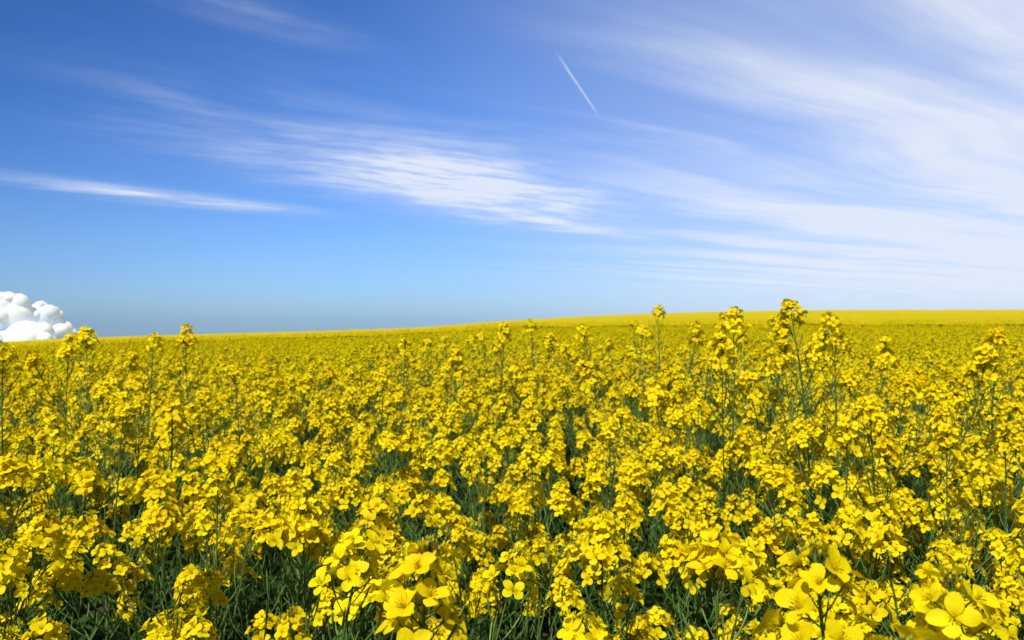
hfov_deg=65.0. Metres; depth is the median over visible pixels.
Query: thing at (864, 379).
rapeseed plant
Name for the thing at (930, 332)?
rapeseed patch
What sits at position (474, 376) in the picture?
rapeseed plant
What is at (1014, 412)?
rapeseed plant
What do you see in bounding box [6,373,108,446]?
rapeseed plant
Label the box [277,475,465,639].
rapeseed plant
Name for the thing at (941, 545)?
rapeseed plant
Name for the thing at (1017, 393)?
rapeseed plant
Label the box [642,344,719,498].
rapeseed plant
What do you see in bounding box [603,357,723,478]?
rapeseed plant
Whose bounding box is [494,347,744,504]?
rapeseed patch
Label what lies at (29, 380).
rapeseed plant
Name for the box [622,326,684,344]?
rapeseed patch
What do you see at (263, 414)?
rapeseed plant
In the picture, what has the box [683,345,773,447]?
rapeseed plant
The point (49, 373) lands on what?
rapeseed plant
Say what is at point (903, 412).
rapeseed plant
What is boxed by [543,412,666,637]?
rapeseed plant
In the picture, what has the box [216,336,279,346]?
rapeseed patch
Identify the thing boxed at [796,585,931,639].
rapeseed plant
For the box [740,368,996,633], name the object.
rapeseed plant
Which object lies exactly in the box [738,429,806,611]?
rapeseed plant
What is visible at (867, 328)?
rapeseed patch
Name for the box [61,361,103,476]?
rapeseed plant
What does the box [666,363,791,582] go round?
rapeseed plant
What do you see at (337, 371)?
rapeseed plant
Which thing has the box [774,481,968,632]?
rapeseed plant
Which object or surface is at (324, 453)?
rapeseed plant
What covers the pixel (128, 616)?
rapeseed plant
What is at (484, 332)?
rapeseed patch
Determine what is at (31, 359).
tall rapeseed plant
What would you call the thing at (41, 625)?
rapeseed plant
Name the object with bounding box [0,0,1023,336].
sky
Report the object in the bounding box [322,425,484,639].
rapeseed plant
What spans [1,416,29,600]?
rapeseed plant
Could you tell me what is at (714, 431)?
rapeseed plant
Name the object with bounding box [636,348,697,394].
rapeseed plant
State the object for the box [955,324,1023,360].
rapeseed patch
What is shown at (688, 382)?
rapeseed plant
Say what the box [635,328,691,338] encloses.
rapeseed patch
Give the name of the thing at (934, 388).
tall rapeseed plant
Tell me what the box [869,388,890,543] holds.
rapeseed plant
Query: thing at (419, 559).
rapeseed plant
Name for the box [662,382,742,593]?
rapeseed plant
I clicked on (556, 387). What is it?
rapeseed plant
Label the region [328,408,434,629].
rapeseed plant
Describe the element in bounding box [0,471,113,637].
rapeseed plant
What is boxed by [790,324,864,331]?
rapeseed patch
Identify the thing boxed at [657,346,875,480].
rapeseed patch
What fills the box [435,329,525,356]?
rapeseed patch
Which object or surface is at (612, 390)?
rapeseed plant
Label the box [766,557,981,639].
rapeseed plant
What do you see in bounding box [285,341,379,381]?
rapeseed patch
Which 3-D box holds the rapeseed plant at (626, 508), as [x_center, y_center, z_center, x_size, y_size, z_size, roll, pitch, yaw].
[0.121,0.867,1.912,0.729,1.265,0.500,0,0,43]
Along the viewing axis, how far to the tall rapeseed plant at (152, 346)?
3.28 m
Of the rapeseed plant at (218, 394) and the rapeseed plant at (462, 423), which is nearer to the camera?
the rapeseed plant at (462, 423)
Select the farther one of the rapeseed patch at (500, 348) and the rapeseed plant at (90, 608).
the rapeseed patch at (500, 348)
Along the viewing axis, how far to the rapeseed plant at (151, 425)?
3.56 m
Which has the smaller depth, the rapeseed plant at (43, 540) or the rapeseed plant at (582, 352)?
the rapeseed plant at (43, 540)
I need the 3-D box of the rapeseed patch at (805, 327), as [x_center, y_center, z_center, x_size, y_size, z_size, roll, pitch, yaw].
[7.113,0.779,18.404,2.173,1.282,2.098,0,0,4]
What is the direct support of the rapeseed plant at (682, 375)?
on the terrain
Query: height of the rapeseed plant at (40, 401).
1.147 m
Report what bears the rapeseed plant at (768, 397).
on the terrain
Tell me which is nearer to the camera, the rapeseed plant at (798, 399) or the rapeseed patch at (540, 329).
the rapeseed plant at (798, 399)
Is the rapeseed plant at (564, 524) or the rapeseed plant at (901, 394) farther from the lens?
the rapeseed plant at (564, 524)
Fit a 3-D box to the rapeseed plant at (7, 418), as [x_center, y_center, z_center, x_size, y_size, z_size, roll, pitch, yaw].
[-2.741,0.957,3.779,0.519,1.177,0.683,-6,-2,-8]
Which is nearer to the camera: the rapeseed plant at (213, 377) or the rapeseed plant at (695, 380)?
the rapeseed plant at (213, 377)
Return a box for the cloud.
[0,292,77,341]
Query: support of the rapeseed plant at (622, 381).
on the terrain
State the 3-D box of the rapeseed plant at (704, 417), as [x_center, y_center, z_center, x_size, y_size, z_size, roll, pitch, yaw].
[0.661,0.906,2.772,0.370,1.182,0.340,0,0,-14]
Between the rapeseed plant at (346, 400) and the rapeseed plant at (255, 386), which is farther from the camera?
the rapeseed plant at (255, 386)
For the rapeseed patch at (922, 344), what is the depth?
9.59 m
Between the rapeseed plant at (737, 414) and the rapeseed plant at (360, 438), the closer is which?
the rapeseed plant at (360, 438)
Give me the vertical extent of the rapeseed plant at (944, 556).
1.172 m
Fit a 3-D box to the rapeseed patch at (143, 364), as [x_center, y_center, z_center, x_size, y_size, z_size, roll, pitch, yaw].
[-3.118,0.903,7.130,2.339,1.340,2.032,0,0,-8]
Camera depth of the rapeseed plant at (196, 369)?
5.67 m
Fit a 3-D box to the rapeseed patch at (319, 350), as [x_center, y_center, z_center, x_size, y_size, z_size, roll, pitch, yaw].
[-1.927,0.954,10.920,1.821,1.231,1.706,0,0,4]
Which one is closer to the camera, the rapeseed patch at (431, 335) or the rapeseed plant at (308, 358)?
the rapeseed plant at (308, 358)
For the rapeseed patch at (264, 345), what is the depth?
14.60 m
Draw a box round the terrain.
[1,401,1023,639]
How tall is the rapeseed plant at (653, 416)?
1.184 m
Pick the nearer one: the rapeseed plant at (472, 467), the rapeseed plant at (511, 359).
the rapeseed plant at (472, 467)
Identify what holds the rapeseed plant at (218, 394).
on the terrain
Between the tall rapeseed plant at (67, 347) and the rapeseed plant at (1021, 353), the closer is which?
the tall rapeseed plant at (67, 347)
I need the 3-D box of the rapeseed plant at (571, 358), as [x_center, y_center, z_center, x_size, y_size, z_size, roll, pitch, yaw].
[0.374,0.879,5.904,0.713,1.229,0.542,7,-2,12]
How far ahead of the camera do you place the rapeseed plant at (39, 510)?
1.32 m
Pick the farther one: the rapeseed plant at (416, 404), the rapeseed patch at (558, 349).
the rapeseed patch at (558, 349)
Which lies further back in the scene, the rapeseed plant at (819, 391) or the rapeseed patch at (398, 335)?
the rapeseed patch at (398, 335)
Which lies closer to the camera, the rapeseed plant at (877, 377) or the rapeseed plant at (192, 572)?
the rapeseed plant at (192, 572)
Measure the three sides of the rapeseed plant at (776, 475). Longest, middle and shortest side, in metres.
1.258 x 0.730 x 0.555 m
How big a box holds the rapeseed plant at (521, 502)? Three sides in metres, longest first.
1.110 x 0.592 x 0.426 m
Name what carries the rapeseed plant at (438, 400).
on the terrain
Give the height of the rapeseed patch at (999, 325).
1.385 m
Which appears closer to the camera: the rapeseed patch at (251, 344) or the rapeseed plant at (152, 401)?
the rapeseed plant at (152, 401)
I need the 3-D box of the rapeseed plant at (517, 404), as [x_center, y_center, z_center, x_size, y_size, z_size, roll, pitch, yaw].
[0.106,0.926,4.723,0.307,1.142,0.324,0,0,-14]
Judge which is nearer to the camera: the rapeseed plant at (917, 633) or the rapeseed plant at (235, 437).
the rapeseed plant at (917, 633)
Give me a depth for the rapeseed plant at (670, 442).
2.70 m
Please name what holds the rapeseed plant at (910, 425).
on the terrain
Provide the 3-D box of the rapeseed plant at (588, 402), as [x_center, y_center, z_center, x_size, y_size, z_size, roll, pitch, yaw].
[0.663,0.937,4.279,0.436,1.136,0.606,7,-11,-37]
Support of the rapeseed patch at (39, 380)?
on the terrain
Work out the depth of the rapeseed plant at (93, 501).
2.58 m
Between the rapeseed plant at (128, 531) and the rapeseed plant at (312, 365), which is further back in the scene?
the rapeseed plant at (312, 365)
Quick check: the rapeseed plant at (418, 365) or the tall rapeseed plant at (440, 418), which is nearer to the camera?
the tall rapeseed plant at (440, 418)
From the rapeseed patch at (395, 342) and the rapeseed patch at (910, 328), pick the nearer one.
the rapeseed patch at (395, 342)
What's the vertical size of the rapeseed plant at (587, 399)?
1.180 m
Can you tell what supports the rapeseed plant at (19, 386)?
on the terrain
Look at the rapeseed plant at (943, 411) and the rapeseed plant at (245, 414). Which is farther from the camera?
the rapeseed plant at (245, 414)
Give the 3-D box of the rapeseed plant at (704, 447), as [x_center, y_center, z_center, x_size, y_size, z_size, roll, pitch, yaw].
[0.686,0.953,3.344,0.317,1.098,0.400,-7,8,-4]
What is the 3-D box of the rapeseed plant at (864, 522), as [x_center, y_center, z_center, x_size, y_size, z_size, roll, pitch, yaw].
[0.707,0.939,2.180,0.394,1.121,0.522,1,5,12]
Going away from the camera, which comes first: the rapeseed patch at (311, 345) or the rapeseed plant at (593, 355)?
the rapeseed plant at (593, 355)
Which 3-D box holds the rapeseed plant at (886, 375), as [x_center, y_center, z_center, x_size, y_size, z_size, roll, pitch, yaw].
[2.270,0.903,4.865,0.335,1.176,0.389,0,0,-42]
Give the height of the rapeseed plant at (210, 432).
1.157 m
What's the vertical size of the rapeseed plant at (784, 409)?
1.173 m
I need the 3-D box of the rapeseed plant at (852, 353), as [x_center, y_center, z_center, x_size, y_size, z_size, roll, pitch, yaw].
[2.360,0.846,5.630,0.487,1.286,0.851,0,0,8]
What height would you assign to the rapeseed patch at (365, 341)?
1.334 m
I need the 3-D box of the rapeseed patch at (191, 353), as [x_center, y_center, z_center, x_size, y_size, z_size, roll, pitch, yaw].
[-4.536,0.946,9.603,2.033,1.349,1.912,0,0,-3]
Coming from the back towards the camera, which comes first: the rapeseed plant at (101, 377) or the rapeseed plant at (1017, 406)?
the rapeseed plant at (101, 377)
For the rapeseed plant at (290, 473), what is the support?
on the terrain
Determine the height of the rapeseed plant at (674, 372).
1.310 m
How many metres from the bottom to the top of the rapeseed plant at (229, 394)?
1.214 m
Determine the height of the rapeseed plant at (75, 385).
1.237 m
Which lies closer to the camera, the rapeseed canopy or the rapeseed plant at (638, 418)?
the rapeseed plant at (638, 418)
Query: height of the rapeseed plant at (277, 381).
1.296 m
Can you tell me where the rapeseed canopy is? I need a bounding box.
[0,309,1023,347]
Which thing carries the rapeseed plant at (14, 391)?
on the terrain
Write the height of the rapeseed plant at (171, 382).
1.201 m
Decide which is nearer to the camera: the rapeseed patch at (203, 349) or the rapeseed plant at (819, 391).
the rapeseed plant at (819, 391)
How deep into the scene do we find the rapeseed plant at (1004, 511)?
2.63 m
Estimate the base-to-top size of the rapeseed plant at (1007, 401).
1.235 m
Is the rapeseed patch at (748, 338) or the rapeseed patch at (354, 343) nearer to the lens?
the rapeseed patch at (748, 338)
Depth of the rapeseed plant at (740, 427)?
4.10 m
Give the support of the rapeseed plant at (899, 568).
on the terrain
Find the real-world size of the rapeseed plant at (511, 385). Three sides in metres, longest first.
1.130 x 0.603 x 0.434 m
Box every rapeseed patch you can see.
[0,344,76,364]
[0,350,123,378]
[0,362,175,527]
[6,356,48,391]
[6,366,66,401]
[6,369,57,494]
[11,347,167,461]
[13,348,234,492]
[15,345,95,355]
[16,342,112,353]
[20,345,142,366]
[20,348,106,376]
[20,348,193,423]
[21,347,54,355]
[22,343,135,372]
[26,357,407,570]
[34,345,215,386]
[49,341,143,348]
[81,336,154,352]
[81,342,184,357]
[89,343,162,354]
[90,343,204,353]
[97,340,164,348]
[97,343,206,369]
[101,348,216,363]
[101,349,248,371]
[114,344,309,479]
[120,340,174,348]
[135,343,211,352]
[160,341,257,364]
[161,345,275,363]
[164,339,252,351]
[166,343,250,360]
[166,349,308,462]
[190,351,400,471]
[191,337,252,347]
[206,339,303,348]
[206,343,301,371]
[207,339,366,434]
[209,340,322,356]
[215,336,288,343]
[215,338,299,369]
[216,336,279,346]
[237,346,415,469]
[238,340,369,389]
[245,335,298,341]
[251,341,329,364]
[263,335,332,340]
[281,335,336,343]
[283,335,443,441]
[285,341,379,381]
[287,334,343,346]
[296,336,370,346]
[298,333,336,343]
[300,333,362,344]
[300,338,412,351]
[302,337,446,408]
[309,338,396,375]
[311,345,428,429]
[313,335,371,341]
[338,342,437,394]
[338,343,538,503]
[358,333,454,364]
[359,331,392,339]
[359,338,451,368]
[362,348,530,465]
[375,337,552,442]
[376,335,452,348]
[381,329,419,341]
[400,333,463,342]
[408,331,460,338]
[414,332,452,342]
[417,335,519,392]
[421,334,555,408]
[423,330,463,336]
[424,336,539,415]
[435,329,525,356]
[440,331,523,353]
[443,331,516,390]
[453,331,519,340]
[470,326,525,334]
[473,339,664,462]
[482,334,680,436]
[494,325,575,335]
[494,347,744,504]
[502,329,646,359]
[505,341,637,436]
[508,332,616,396]
[513,324,574,335]
[513,329,618,345]
[516,325,574,332]
[556,330,676,364]
[563,327,634,334]
[568,329,668,345]
[591,331,656,344]
[596,325,655,331]
[604,325,685,339]
[604,334,701,377]
[610,341,762,415]
[612,325,667,335]
[614,339,748,417]
[618,325,683,336]
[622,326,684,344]
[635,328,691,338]
[638,327,729,357]
[642,328,756,385]
[646,341,848,451]
[655,326,791,355]
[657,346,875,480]
[668,329,778,353]
[672,321,736,341]
[673,324,761,337]
[685,346,1005,540]
[698,337,815,420]
[708,325,807,345]
[730,331,809,373]
[731,328,799,336]
[732,329,850,356]
[732,336,906,429]
[755,328,977,429]
[758,327,878,340]
[766,321,817,335]
[773,333,909,390]
[778,325,833,331]
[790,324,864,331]
[790,348,1018,454]
[792,326,879,344]
[801,336,924,406]
[805,332,901,358]
[810,325,875,334]
[820,324,945,393]
[839,326,911,332]
[841,323,907,335]
[846,324,903,332]
[846,326,928,356]
[850,330,963,342]
[851,336,1011,420]
[854,325,929,337]
[857,330,993,351]
[860,360,1023,522]
[863,336,964,360]
[864,323,915,327]
[872,326,933,335]
[880,329,970,352]
[881,321,986,339]
[891,322,978,329]
[895,328,1019,419]
[899,335,1022,430]
[913,322,968,327]
[913,330,1023,380]
[920,326,1016,340]
[926,324,998,330]
[927,331,1023,348]
[929,338,1023,446]
[935,322,987,335]
[938,343,1017,363]
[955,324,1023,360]
[958,322,1014,328]
[958,323,1023,346]
[959,321,1022,342]
[966,334,1023,354]
[969,324,1023,330]
[983,332,1023,348]
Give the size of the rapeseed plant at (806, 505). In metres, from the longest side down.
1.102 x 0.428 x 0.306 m
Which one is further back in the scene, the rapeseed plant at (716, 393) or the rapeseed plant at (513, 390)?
the rapeseed plant at (513, 390)
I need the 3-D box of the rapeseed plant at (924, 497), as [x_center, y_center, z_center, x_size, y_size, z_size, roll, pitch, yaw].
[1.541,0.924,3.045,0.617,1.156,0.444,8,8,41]
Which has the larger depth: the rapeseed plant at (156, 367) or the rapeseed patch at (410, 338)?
the rapeseed patch at (410, 338)
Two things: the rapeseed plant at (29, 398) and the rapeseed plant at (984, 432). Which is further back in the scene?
the rapeseed plant at (29, 398)
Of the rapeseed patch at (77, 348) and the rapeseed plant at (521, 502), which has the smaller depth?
the rapeseed plant at (521, 502)
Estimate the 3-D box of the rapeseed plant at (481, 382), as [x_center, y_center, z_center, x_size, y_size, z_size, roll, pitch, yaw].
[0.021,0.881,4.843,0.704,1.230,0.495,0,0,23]
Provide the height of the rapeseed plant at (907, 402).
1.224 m
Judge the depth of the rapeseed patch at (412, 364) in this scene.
6.82 m
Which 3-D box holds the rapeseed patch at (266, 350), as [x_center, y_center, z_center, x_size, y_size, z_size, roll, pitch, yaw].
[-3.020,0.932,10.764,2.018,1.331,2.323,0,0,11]
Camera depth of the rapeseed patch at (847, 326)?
21.04 m
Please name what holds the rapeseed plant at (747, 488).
on the terrain
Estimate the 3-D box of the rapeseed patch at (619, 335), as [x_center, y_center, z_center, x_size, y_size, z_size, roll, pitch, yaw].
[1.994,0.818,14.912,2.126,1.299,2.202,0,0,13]
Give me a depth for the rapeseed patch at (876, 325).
21.12 m
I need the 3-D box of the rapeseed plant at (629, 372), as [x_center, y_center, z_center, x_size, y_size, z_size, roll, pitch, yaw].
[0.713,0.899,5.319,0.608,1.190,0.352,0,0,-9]
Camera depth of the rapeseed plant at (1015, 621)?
1.39 m
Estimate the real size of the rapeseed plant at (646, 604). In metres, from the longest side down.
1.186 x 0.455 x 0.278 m
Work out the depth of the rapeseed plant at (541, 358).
5.98 m
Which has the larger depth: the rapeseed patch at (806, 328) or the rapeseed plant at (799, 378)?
the rapeseed patch at (806, 328)
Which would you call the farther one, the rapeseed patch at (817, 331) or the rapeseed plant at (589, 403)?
the rapeseed patch at (817, 331)
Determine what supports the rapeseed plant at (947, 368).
on the terrain
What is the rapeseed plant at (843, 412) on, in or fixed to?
on the terrain
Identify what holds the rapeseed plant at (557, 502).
on the terrain
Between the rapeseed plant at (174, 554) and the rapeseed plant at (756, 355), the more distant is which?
the rapeseed plant at (756, 355)
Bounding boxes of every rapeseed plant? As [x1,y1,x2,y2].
[0,326,115,633]
[0,342,130,639]
[0,350,140,613]
[0,374,92,529]
[0,378,51,404]
[0,379,154,639]
[0,385,112,627]
[0,386,78,581]
[0,395,41,531]
[0,396,88,569]
[0,409,84,499]
[0,416,11,429]
[0,422,181,639]
[0,427,71,638]
[0,432,78,603]
[0,435,37,605]
[0,451,88,617]
[0,453,35,574]
[0,455,166,639]
[0,460,97,633]
[0,471,5,497]
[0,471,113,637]
[0,472,340,639]
[0,498,77,639]
[0,509,59,631]
[0,515,9,608]
[0,523,35,614]
[0,538,184,639]
[0,610,26,638]
[1,390,99,501]
[1,407,150,639]
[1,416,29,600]
[2,401,109,624]
[2,488,58,603]
[3,373,139,597]
[3,380,27,496]
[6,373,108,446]
[7,370,20,499]
[8,378,25,506]
[8,449,30,524]
[8,464,163,639]
[8,530,63,639]
[9,433,34,509]
[10,427,127,636]
[10,506,63,634]
[11,369,54,507]
[11,413,220,639]
[11,492,46,581]
[12,396,47,577]
[14,428,147,639]
[18,612,68,639]
[20,383,102,553]
[20,389,54,446]
[21,417,114,639]
[21,515,76,611]
[22,323,315,639]
[22,377,128,563]
[26,378,78,453]
[28,392,72,508]
[32,381,129,599]
[33,411,136,639]
[34,392,117,542]
[34,555,176,639]
[36,438,207,639]
[37,373,167,633]
[38,385,99,514]
[39,410,182,638]
[43,393,238,639]
[43,470,250,639]
[48,360,95,513]
[49,364,183,541]
[51,371,159,543]
[55,401,136,639]
[57,358,181,507]
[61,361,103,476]
[63,333,127,515]
[66,399,270,638]
[70,520,192,639]
[73,332,200,633]
[74,454,254,639]
[80,391,157,609]
[80,493,424,639]
[81,375,184,602]
[83,382,197,561]
[83,402,282,637]
[84,421,148,598]
[86,428,236,639]
[91,508,348,639]
[93,389,174,539]
[98,429,202,626]
[99,399,211,578]
[100,389,193,639]
[105,442,221,618]
[108,362,323,639]
[110,392,159,609]
[111,396,146,545]
[113,357,205,497]
[113,472,249,639]
[113,496,260,639]
[114,390,138,575]
[114,393,235,593]
[114,406,185,569]
[125,411,237,634]
[128,355,277,496]
[129,386,165,596]
[133,445,245,608]
[134,430,259,624]
[135,501,438,639]
[136,363,167,380]
[138,366,219,500]
[138,390,247,595]
[141,421,262,637]
[142,411,223,551]
[145,404,287,619]
[147,372,243,585]
[148,402,256,639]
[149,426,199,622]
[150,393,297,628]
[151,359,284,565]
[152,397,260,610]
[154,367,207,485]
[154,367,247,388]
[155,441,248,630]
[157,365,268,502]
[166,379,230,539]
[167,413,256,600]
[168,411,219,564]
[172,456,301,639]
[175,389,266,565]
[176,444,263,639]
[177,614,218,639]
[179,412,351,639]
[180,384,263,554]
[182,368,319,515]
[183,400,272,605]
[184,357,276,514]
[184,389,236,569]
[184,394,272,609]
[185,393,290,574]
[185,418,251,639]
[188,354,243,435]
[188,434,327,608]
[190,400,304,614]
[191,569,281,639]
[195,386,390,639]
[205,467,348,639]
[210,380,264,565]
[213,448,294,639]
[215,432,345,616]
[217,359,297,496]
[219,393,288,601]
[220,423,396,639]
[223,374,390,636]
[224,433,403,639]
[226,395,298,636]
[226,457,376,639]
[227,415,391,591]
[229,363,287,472]
[231,369,256,484]
[236,406,385,637]
[239,362,271,483]
[239,383,256,428]
[243,395,293,574]
[247,368,298,535]
[248,353,296,475]
[249,380,353,545]
[249,388,321,550]
[250,416,420,632]
[252,370,416,616]
[252,419,431,639]
[253,354,348,466]
[259,374,368,635]
[259,442,509,639]
[263,361,370,593]
[263,406,354,528]
[263,436,349,639]
[266,496,459,639]
[269,371,369,469]
[269,380,326,446]
[272,402,349,633]
[274,606,310,639]
[275,357,351,526]
[277,388,357,566]
[277,440,339,602]
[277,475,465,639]
[279,476,513,639]
[284,366,461,639]
[284,371,354,442]
[286,487,578,639]
[288,376,336,530]
[290,490,442,639]
[294,384,357,576]
[295,476,501,639]
[296,416,356,639]
[297,483,425,635]
[298,390,358,551]
[300,411,464,629]
[303,371,365,482]
[305,363,359,416]
[308,522,541,639]
[309,391,400,623]
[309,391,433,611]
[310,380,406,517]
[312,420,419,631]
[313,373,401,475]
[319,366,401,520]
[320,402,464,617]
[321,447,464,630]
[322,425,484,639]
[322,492,498,639]
[324,381,433,464]
[325,387,488,610]
[326,366,367,431]
[326,433,615,639]
[328,395,459,618]
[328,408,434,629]
[332,385,417,522]
[334,358,396,485]
[336,429,442,639]
[339,334,469,618]
[341,368,425,560]
[345,384,409,544]
[347,381,427,612]
[351,566,413,639]
[354,400,515,615]
[356,334,502,510]
[360,360,459,423]
[362,345,453,519]
[362,362,478,577]
[364,377,405,522]
[365,350,486,584]
[365,468,550,639]
[368,344,416,470]
[372,375,443,459]
[373,370,462,504]
[373,408,432,581]
[374,374,454,531]
[375,535,466,639]
[382,355,434,465]
[383,378,410,524]
[384,440,651,639]
[384,478,642,639]
[389,366,448,541]
[389,428,484,617]
[390,410,506,616]
[394,428,542,639]
[395,370,430,519]
[398,416,494,599]
[402,403,476,608]
[404,364,467,492]
[405,379,459,525]
[406,533,583,639]
[407,377,478,513]
[408,358,454,486]
[409,406,499,637]
[412,374,582,596]
[412,390,545,639]
[413,616,445,639]
[414,371,480,555]
[414,372,495,540]
[415,452,534,639]
[416,361,525,522]
[421,337,510,579]
[424,399,514,585]
[428,383,561,612]
[432,373,503,505]
[433,375,490,512]
[435,421,597,634]
[436,441,546,639]
[438,467,594,639]
[439,377,521,519]
[440,366,503,499]
[442,404,546,616]
[444,321,540,633]
[445,418,474,576]
[445,476,591,639]
[446,486,586,639]
[447,407,504,634]
[449,384,516,517]
[450,407,470,516]
[451,390,547,639]
[454,354,504,507]
[456,386,603,639]
[456,403,539,594]
[463,396,555,555]
[464,428,528,639]
[467,371,565,503]
[469,370,515,513]
[470,383,560,495]
[472,352,545,475]
[473,318,579,586]
[473,377,551,523]
[478,364,580,523]
[480,386,528,563]
[481,360,571,458]
[483,357,586,536]
[484,350,563,440]
[486,407,531,529]
[486,442,601,639]
[487,362,564,535]
[488,361,552,440]
[489,400,617,635]
[491,399,621,639]
[491,403,589,513]
[495,407,817,639]
[497,351,547,411]
[502,372,594,517]
[504,355,549,474]
[506,429,617,639]
[507,381,557,524]
[509,371,623,625]
[509,419,741,637]
[516,350,604,527]
[517,365,642,630]
[519,378,573,535]
[520,496,663,637]
[522,382,742,630]
[524,372,662,607]
[525,358,613,509]
[526,353,576,518]
[527,374,607,541]
[527,392,663,639]
[527,460,642,633]
[531,375,589,535]
[531,406,711,639]
[534,338,649,519]
[535,413,585,628]
[536,410,586,521]
[541,363,641,536]
[541,371,588,536]
[542,323,724,630]
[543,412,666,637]
[544,502,747,639]
[545,431,763,637]
[546,377,623,555]
[547,381,584,515]
[549,360,659,443]
[550,369,701,635]
[550,407,625,631]
[551,353,617,491]
[552,357,611,463]
[557,536,875,639]
[560,305,747,588]
[564,360,617,503]
[564,454,735,639]
[568,356,644,529]
[570,356,727,473]
[570,424,743,626]
[573,407,616,517]
[574,298,1003,639]
[575,377,648,518]
[575,381,707,539]
[576,482,741,639]
[578,529,831,639]
[579,345,661,499]
[580,467,768,639]
[581,428,677,622]
[582,318,681,416]
[582,383,626,489]
[582,388,743,638]
[583,392,685,566]
[586,363,649,437]
[587,390,751,628]
[588,380,759,625]
[594,417,704,639]
[595,367,797,614]
[595,435,796,637]
[598,443,711,638]
[599,354,664,544]
[601,369,654,457]
[603,351,628,489]
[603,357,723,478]
[605,383,724,539]
[607,387,694,505]
[608,565,678,639]
[610,399,695,604]
[610,427,759,618]
[611,351,675,504]
[613,482,798,639]
[616,390,664,571]
[616,618,708,639]
[617,379,707,499]
[619,516,870,639]
[621,378,841,608]
[622,344,750,480]
[626,398,755,639]
[626,423,689,618]
[631,421,683,615]
[632,483,873,638]
[633,555,1023,639]
[635,493,915,637]
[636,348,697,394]
[636,359,735,442]
[639,356,702,511]
[639,423,711,625]
[641,306,837,631]
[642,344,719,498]
[642,366,743,477]
[643,386,688,597]
[645,353,730,397]
[646,423,893,622]
[647,350,767,581]
[647,421,720,636]
[649,405,785,628]
[651,419,850,632]
[653,411,740,635]
[659,318,852,637]
[660,449,817,639]
[661,403,761,638]
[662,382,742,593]
[662,453,808,639]
[663,429,771,622]
[664,442,777,639]
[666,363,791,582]
[668,351,830,529]
[670,343,764,629]
[672,461,914,637]
[676,388,772,611]
[677,611,811,639]
[679,423,763,637]
[682,362,735,474]
[682,527,880,639]
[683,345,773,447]
[684,364,784,494]
[685,367,755,533]
[691,412,819,616]
[694,416,835,639]
[699,365,813,584]
[700,414,873,621]
[701,426,782,528]
[706,388,897,630]
[707,383,746,533]
[709,380,769,525]
[713,402,749,537]
[716,394,1004,638]
[717,369,793,497]
[719,370,760,540]
[719,438,795,636]
[727,380,826,546]
[728,373,816,497]
[731,404,905,569]
[731,407,810,639]
[732,411,833,635]
[735,315,843,506]
[737,415,1019,619]
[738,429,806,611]
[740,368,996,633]
[740,424,967,635]
[742,565,1008,639]
[744,367,836,411]
[744,438,971,637]
[745,478,869,620]
[750,487,1023,639]
[752,341,825,397]
[758,374,1020,596]
[759,462,902,637]
[760,312,948,621]
[761,511,1021,639]
[765,375,826,563]
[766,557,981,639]
[770,417,853,591]
[771,370,824,522]
[774,396,906,521]
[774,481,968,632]
[776,386,829,491]
[776,399,807,551]
[776,399,878,572]
[776,426,837,597]
[778,437,839,609]
[780,367,874,410]
[785,382,852,567]
[787,359,891,632]
[788,378,887,564]
[790,442,908,631]
[792,450,933,634]
[793,357,916,575]
[794,395,840,546]
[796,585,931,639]
[807,384,898,467]
[814,385,865,475]
[815,349,868,468]
[815,394,845,555]
[816,375,984,632]
[816,402,976,637]
[820,411,965,562]
[820,434,929,639]
[824,418,927,521]
[825,450,998,635]
[827,378,914,445]
[827,386,1022,617]
[827,390,867,567]
[832,410,985,624]
[835,384,987,537]
[836,357,873,387]
[839,474,974,639]
[840,372,914,537]
[846,391,925,581]
[846,534,1023,637]
[849,374,912,554]
[849,410,1018,635]
[849,422,979,639]
[851,429,978,580]
[854,523,1017,635]
[861,360,953,486]
[863,365,1015,528]
[863,407,1023,639]
[864,411,957,616]
[866,625,936,639]
[867,365,936,524]
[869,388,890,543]
[872,370,919,554]
[874,395,933,580]
[875,454,1019,627]
[877,327,1020,611]
[878,465,1022,636]
[878,500,1020,639]
[879,392,926,586]
[881,439,1021,582]
[886,351,961,499]
[886,364,920,524]
[888,436,935,628]
[889,368,960,530]
[891,418,1023,629]
[892,429,1014,638]
[895,394,970,579]
[896,402,1023,638]
[898,367,999,521]
[898,389,1006,600]
[898,430,993,633]
[901,398,1023,621]
[904,392,943,553]
[905,471,1023,587]
[906,356,996,378]
[907,429,989,518]
[908,370,1012,418]
[912,353,986,381]
[916,402,1023,554]
[918,419,990,539]
[919,354,1023,515]
[925,403,972,559]
[927,427,1023,632]
[932,382,1023,583]
[934,458,1023,639]
[935,428,1023,637]
[936,368,1012,421]
[936,445,1023,639]
[937,419,1023,633]
[938,358,1021,539]
[950,435,1009,639]
[951,370,1023,587]
[956,543,988,633]
[957,585,1017,639]
[958,364,1011,528]
[959,402,1023,638]
[964,528,1023,639]
[965,350,1019,535]
[967,400,1023,581]
[970,380,1023,536]
[974,421,994,584]
[979,385,1009,420]
[981,400,1023,615]
[985,431,1015,485]
[986,348,1023,479]
[987,606,1023,638]
[988,561,1023,635]
[1001,395,1011,420]
[1008,424,1023,484]
[1012,389,1023,424]
[1013,343,1023,367]
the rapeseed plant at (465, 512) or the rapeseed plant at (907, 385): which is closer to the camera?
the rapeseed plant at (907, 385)
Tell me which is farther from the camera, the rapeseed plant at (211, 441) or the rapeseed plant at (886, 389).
the rapeseed plant at (211, 441)
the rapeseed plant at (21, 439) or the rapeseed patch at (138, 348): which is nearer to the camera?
the rapeseed plant at (21, 439)
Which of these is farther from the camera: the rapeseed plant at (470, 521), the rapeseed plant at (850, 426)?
the rapeseed plant at (470, 521)
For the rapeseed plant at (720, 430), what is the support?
on the terrain
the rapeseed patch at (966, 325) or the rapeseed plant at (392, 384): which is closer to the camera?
the rapeseed plant at (392, 384)

